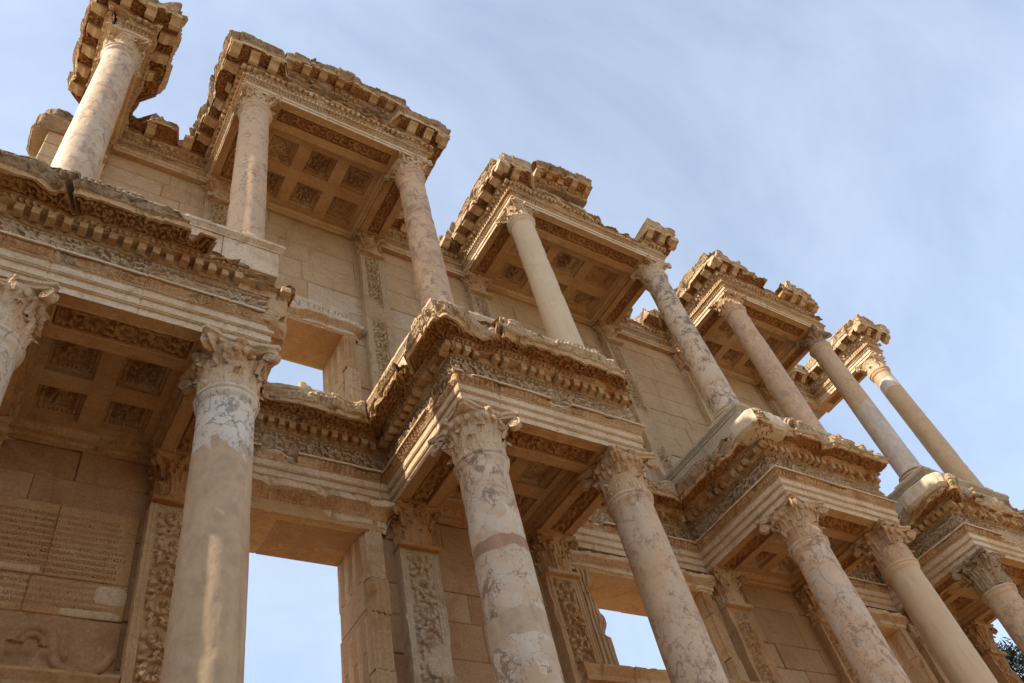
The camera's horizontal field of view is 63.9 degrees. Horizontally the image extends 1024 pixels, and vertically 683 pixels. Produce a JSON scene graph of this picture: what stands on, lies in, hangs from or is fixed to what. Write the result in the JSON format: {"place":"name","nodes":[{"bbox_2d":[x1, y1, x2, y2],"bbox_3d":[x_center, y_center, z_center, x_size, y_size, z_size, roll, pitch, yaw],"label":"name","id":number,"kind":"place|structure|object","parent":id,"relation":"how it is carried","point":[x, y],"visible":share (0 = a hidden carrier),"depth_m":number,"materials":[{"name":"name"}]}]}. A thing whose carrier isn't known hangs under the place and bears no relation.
{"place":"outdoors","nodes":[
{"label":"outdoors","id":0,"kind":"place"},
{"bbox_2d":[0,0,1023,682],"label":"sky","id":1,"kind":"structure","parent":0,"point":[866,157],"materials":[{"name":"blue"}]},
{"bbox_2d":[996,637,1023,682],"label":"evergreen tree","id":2,"kind":"object","parent":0,"point":[1013,661],"visible":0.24,"depth_m":25.57,"materials":[{"name":"green plant"}]},
{"bbox_3d":[4.325,7.244,6.037,22.004,1.202,4.922,18,-57,-28],"label":"stepped podium","id":3,"kind":"object","parent":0,"visible":0},
{"bbox_2d":[0,274,60,405],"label":"marble column","id":4,"kind":"structure","parent":3,"relation":"on","point":[24,304],"depth_m":7.40,"materials":[{"name":"beige stone"}]},
{"bbox_2d":[0,149,295,465],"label":"porch entablature","id":5,"kind":"structure","parent":4,"relation":"on","point":[148,290],"depth_m":8.56,"materials":[{"name":"beige stone"}]},
{"bbox_2d":[50,166,285,284],"bbox_3d":[-4.471,-0.580,9.759,2.831,0.606,2.219,18,-57,-28],"label":"podium","id":6,"kind":"object","parent":5,"relation":"on","point":[258,255],"visible":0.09,"depth_m":9.68,"materials":[{"name":"stone"}]},
{"bbox_2d":[51,22,151,177],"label":"marble column","id":7,"kind":"structure","parent":6,"relation":"on","point":[83,146],"depth_m":10.72,"materials":[{"name":"beige stone"}]},
{"bbox_2d":[67,0,187,139],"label":"entablature","id":8,"kind":"structure","parent":7,"relation":"on","point":[159,24],"depth_m":13.04,"materials":[{"name":"stone"}]},
{"bbox_2d":[226,80,281,239],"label":"marble column","id":9,"kind":"structure","parent":6,"relation":"on","point":[252,111],"depth_m":11.65,"materials":[{"name":"beige stone"}]},
{"bbox_2d":[160,324,281,682],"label":"marble column","id":10,"kind":"structure","parent":3,"relation":"on","point":[225,376],"depth_m":6.90,"materials":[{"name":"beige stone"}]},
{"bbox_2d":[428,396,564,682],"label":"marble column","id":11,"kind":"structure","parent":3,"relation":"on","point":[470,440],"depth_m":8.46,"materials":[{"name":"beige stone"}]},
{"bbox_2d":[367,299,646,541],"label":"porch entablature","id":12,"kind":"structure","parent":11,"relation":"on","point":[570,402],"depth_m":10.79,"materials":[{"name":"beige stone"}]},
{"bbox_2d":[366,297,555,404],"bbox_3d":[-0.284,0.813,12.069,3.131,0.608,2.218,18,-57,-28],"label":"podium","id":13,"kind":"object","parent":12,"relation":"on","point":[398,358],"visible":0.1,"depth_m":11.43,"materials":[{"name":"stone"}]},
{"bbox_2d":[384,148,456,315],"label":"marble column","id":14,"kind":"structure","parent":13,"relation":"on","point":[407,174],"depth_m":12.93,"materials":[{"name":"beige stone"}]},
{"bbox_2d":[192,29,450,240],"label":"porch entablature","id":15,"kind":"structure","parent":14,"relation":"on","point":[331,161],"depth_m":14.44,"materials":[{"name":"beige stone"}]},
{"bbox_2d":[285,52,409,143],"bbox_3d":[-3.034,-4.293,14.849,2.573,1.152,0.902,18,-57,-28],"label":"pediment fragment","id":16,"kind":"object","parent":15,"relation":"on","point":[338,84],"visible":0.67,"depth_m":14.85,"materials":[{"name":"stone"}]},
{"bbox_2d":[495,195,584,346],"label":"marble column","id":17,"kind":"structure","parent":13,"relation":"on","point":[551,303],"depth_m":14.12,"materials":[{"name":"beige stone"}]},
{"bbox_2d":[0,131,1022,682],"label":"facade wall","id":18,"kind":"structure","parent":3,"relation":"on","point":[88,549],"depth_m":10.44,"materials":[{"name":"stone"}]},
{"bbox_2d":[26,112,70,157],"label":"stone block","id":19,"kind":"structure","parent":18,"relation":"on","point":[44,124],"depth_m":13.17,"materials":[{"name":"beige stone"}]},
{"bbox_2d":[46,108,73,121],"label":"stone block","id":20,"kind":"structure","parent":19,"relation":"on","point":[63,114],"depth_m":13.60,"materials":[{"name":"beige stone"}]},
{"bbox_2d":[111,113,206,185],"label":"wall entablature","id":21,"kind":"structure","parent":18,"relation":"on","point":[152,141],"depth_m":14.08,"materials":[{"name":"stone"}]},
{"bbox_2d":[252,382,389,501],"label":"wall entablature","id":22,"kind":"structure","parent":18,"relation":"attached to","point":[323,440],"depth_m":10.73,"materials":[{"name":"stone"}]},
{"bbox_2d":[297,383,311,388],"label":"stone block","id":23,"kind":"structure","parent":22,"relation":"on","point":[301,385],"depth_m":11.03,"materials":[{"name":"stone"}]},
{"bbox_2d":[250,473,398,682],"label":"window frame","id":24,"kind":"structure","parent":18,"relation":"in","point":[272,499],"depth_m":9.91,"materials":[{"name":"beige stone"}]},
{"bbox_2d":[280,303,378,438],"bbox_3d":[-3.255,0.550,12.081,2.918,2.617,1.017,18,-57,-28],"label":"window frame","id":25,"kind":"structure","parent":18,"relation":"in","point":[313,335],"depth_m":12.92,"materials":[{"name":"beige stone"}]},
{"bbox_2d":[381,219,463,279],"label":"wall entablature","id":26,"kind":"structure","parent":18,"relation":"on","point":[396,238],"depth_m":16.28,"materials":[{"name":"stone"}]},
{"bbox_2d":[572,478,706,574],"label":"wall entablature","id":27,"kind":"structure","parent":18,"relation":"attached to","point":[597,532],"depth_m":13.36,"materials":[{"name":"stone"}]},
{"bbox_2d":[617,307,673,355],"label":"wall entablature","id":28,"kind":"structure","parent":18,"relation":"on","point":[644,328],"depth_m":19.12,"materials":[{"name":"stone"}]},
{"bbox_2d":[570,550,762,682],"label":"window frame","id":29,"kind":"structure","parent":18,"relation":"in","point":[607,582],"depth_m":12.10,"materials":[{"name":"beige stone"}]},
{"bbox_2d":[788,364,818,410],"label":"wall entablature","id":30,"kind":"structure","parent":18,"relation":"on","point":[797,374],"depth_m":21.60,"materials":[{"name":"stone"}]},
{"bbox_2d":[807,558,897,612],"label":"wall entablature","id":31,"kind":"structure","parent":18,"relation":"attached to","point":[869,587],"depth_m":15.69,"materials":[{"name":"stone"}]},
{"bbox_2d":[867,607,938,682],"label":"window frame","id":32,"kind":"structure","parent":18,"relation":"in","point":[888,623],"depth_m":15.09,"materials":[{"name":"stone"}]},
{"bbox_2d":[577,444,728,682],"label":"marble column","id":33,"kind":"structure","parent":3,"relation":"on","point":[615,476],"depth_m":9.65,"materials":[{"name":"beige stone"}]},
{"bbox_2d":[756,491,910,682],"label":"marble column","id":34,"kind":"structure","parent":3,"relation":"on","point":[792,521],"depth_m":11.45,"materials":[{"name":"beige stone"}]},
{"bbox_2d":[675,408,899,594],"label":"porch entablature","id":35,"kind":"structure","parent":34,"relation":"on","point":[757,464],"depth_m":13.37,"materials":[{"name":"beige stone"}]},
{"bbox_2d":[660,402,830,498],"bbox_3d":[4.492,2.402,14.700,3.076,0.607,2.218,18,-57,-28],"label":"podium","id":36,"kind":"object","parent":35,"relation":"on","point":[712,436],"visible":0.23,"depth_m":13.99,"materials":[{"name":"beige stone"}]},
{"bbox_2d":[630,255,747,428],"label":"marble column","id":37,"kind":"structure","parent":36,"relation":"on","point":[705,369],"depth_m":15.49,"materials":[{"name":"beige stone"}]},
{"bbox_2d":[449,152,678,327],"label":"porch entablature","id":38,"kind":"structure","parent":37,"relation":"on","point":[594,261],"depth_m":16.81,"materials":[{"name":"beige stone"}]},
{"bbox_2d":[531,159,592,227],"bbox_3d":[1.161,-2.956,17.245,2.194,1.417,0.878,18,-57,-28],"label":"pediment fragment","id":39,"kind":"object","parent":38,"relation":"on","point":[573,189],"visible":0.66,"depth_m":17.32,"materials":[{"name":"stone"}]},
{"bbox_2d":[708,289,831,434],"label":"marble column","id":40,"kind":"structure","parent":36,"relation":"on","point":[776,378],"depth_m":16.78,"materials":[{"name":"beige stone"}]},
{"bbox_2d":[658,249,825,386],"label":"porch entablature","id":41,"kind":"structure","parent":40,"relation":"on","point":[706,281],"depth_m":19.21,"materials":[{"name":"beige stone"}]},
{"bbox_2d":[774,283,818,319],"bbox_3d":[6.739,-0.799,19.891,1.319,0.476,0.884,18,-57,-28],"label":"pediment fragment","id":42,"kind":"object","parent":41,"relation":"on","point":[785,296],"visible":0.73,"depth_m":19.61,"materials":[{"name":"stone"}]},
{"bbox_2d":[849,518,997,682],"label":"marble column","id":43,"kind":"structure","parent":3,"relation":"on","point":[883,547],"depth_m":12.58,"materials":[{"name":"beige stone"}]},
{"bbox_2d":[947,546,1023,655],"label":"marble column","id":44,"kind":"structure","parent":3,"relation":"on","point":[984,575],"depth_m":14.43,"materials":[{"name":"stone"}]},
{"bbox_2d":[873,472,1023,627],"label":"porch entablature","id":45,"kind":"structure","parent":44,"relation":"on","point":[949,520],"depth_m":15.50,"materials":[{"name":"beige stone"}]},
{"bbox_2d":[887,467,1012,515],"bbox_3d":[8.798,3.835,17.075,3.021,0.608,2.214,18,-57,-28],"label":"podium","id":46,"kind":"object","parent":45,"relation":"on","point":[896,494],"visible":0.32,"depth_m":16.38,"materials":[{"name":"beige stone"}]},
{"bbox_2d":[794,324,930,488],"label":"marble column","id":47,"kind":"structure","parent":46,"relation":"on","point":[904,463],"depth_m":17.88,"materials":[{"name":"stone"}]},
{"bbox_2d":[855,351,991,489],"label":"marble column","id":48,"kind":"structure","parent":46,"relation":"on","point":[875,368],"depth_m":19.15,"materials":[{"name":"beige stone"}]},
{"bbox_2d":[803,313,890,419],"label":"entablature","id":49,"kind":"structure","parent":48,"relation":"on","point":[854,343],"depth_m":21.17,"materials":[{"name":"stone"}]},
{"bbox_2d":[1017,584,1023,597],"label":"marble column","id":50,"kind":"structure","parent":3,"relation":"on","point":[1020,588],"depth_m":15.97,"materials":[{"name":"brown stone"}]}
]}

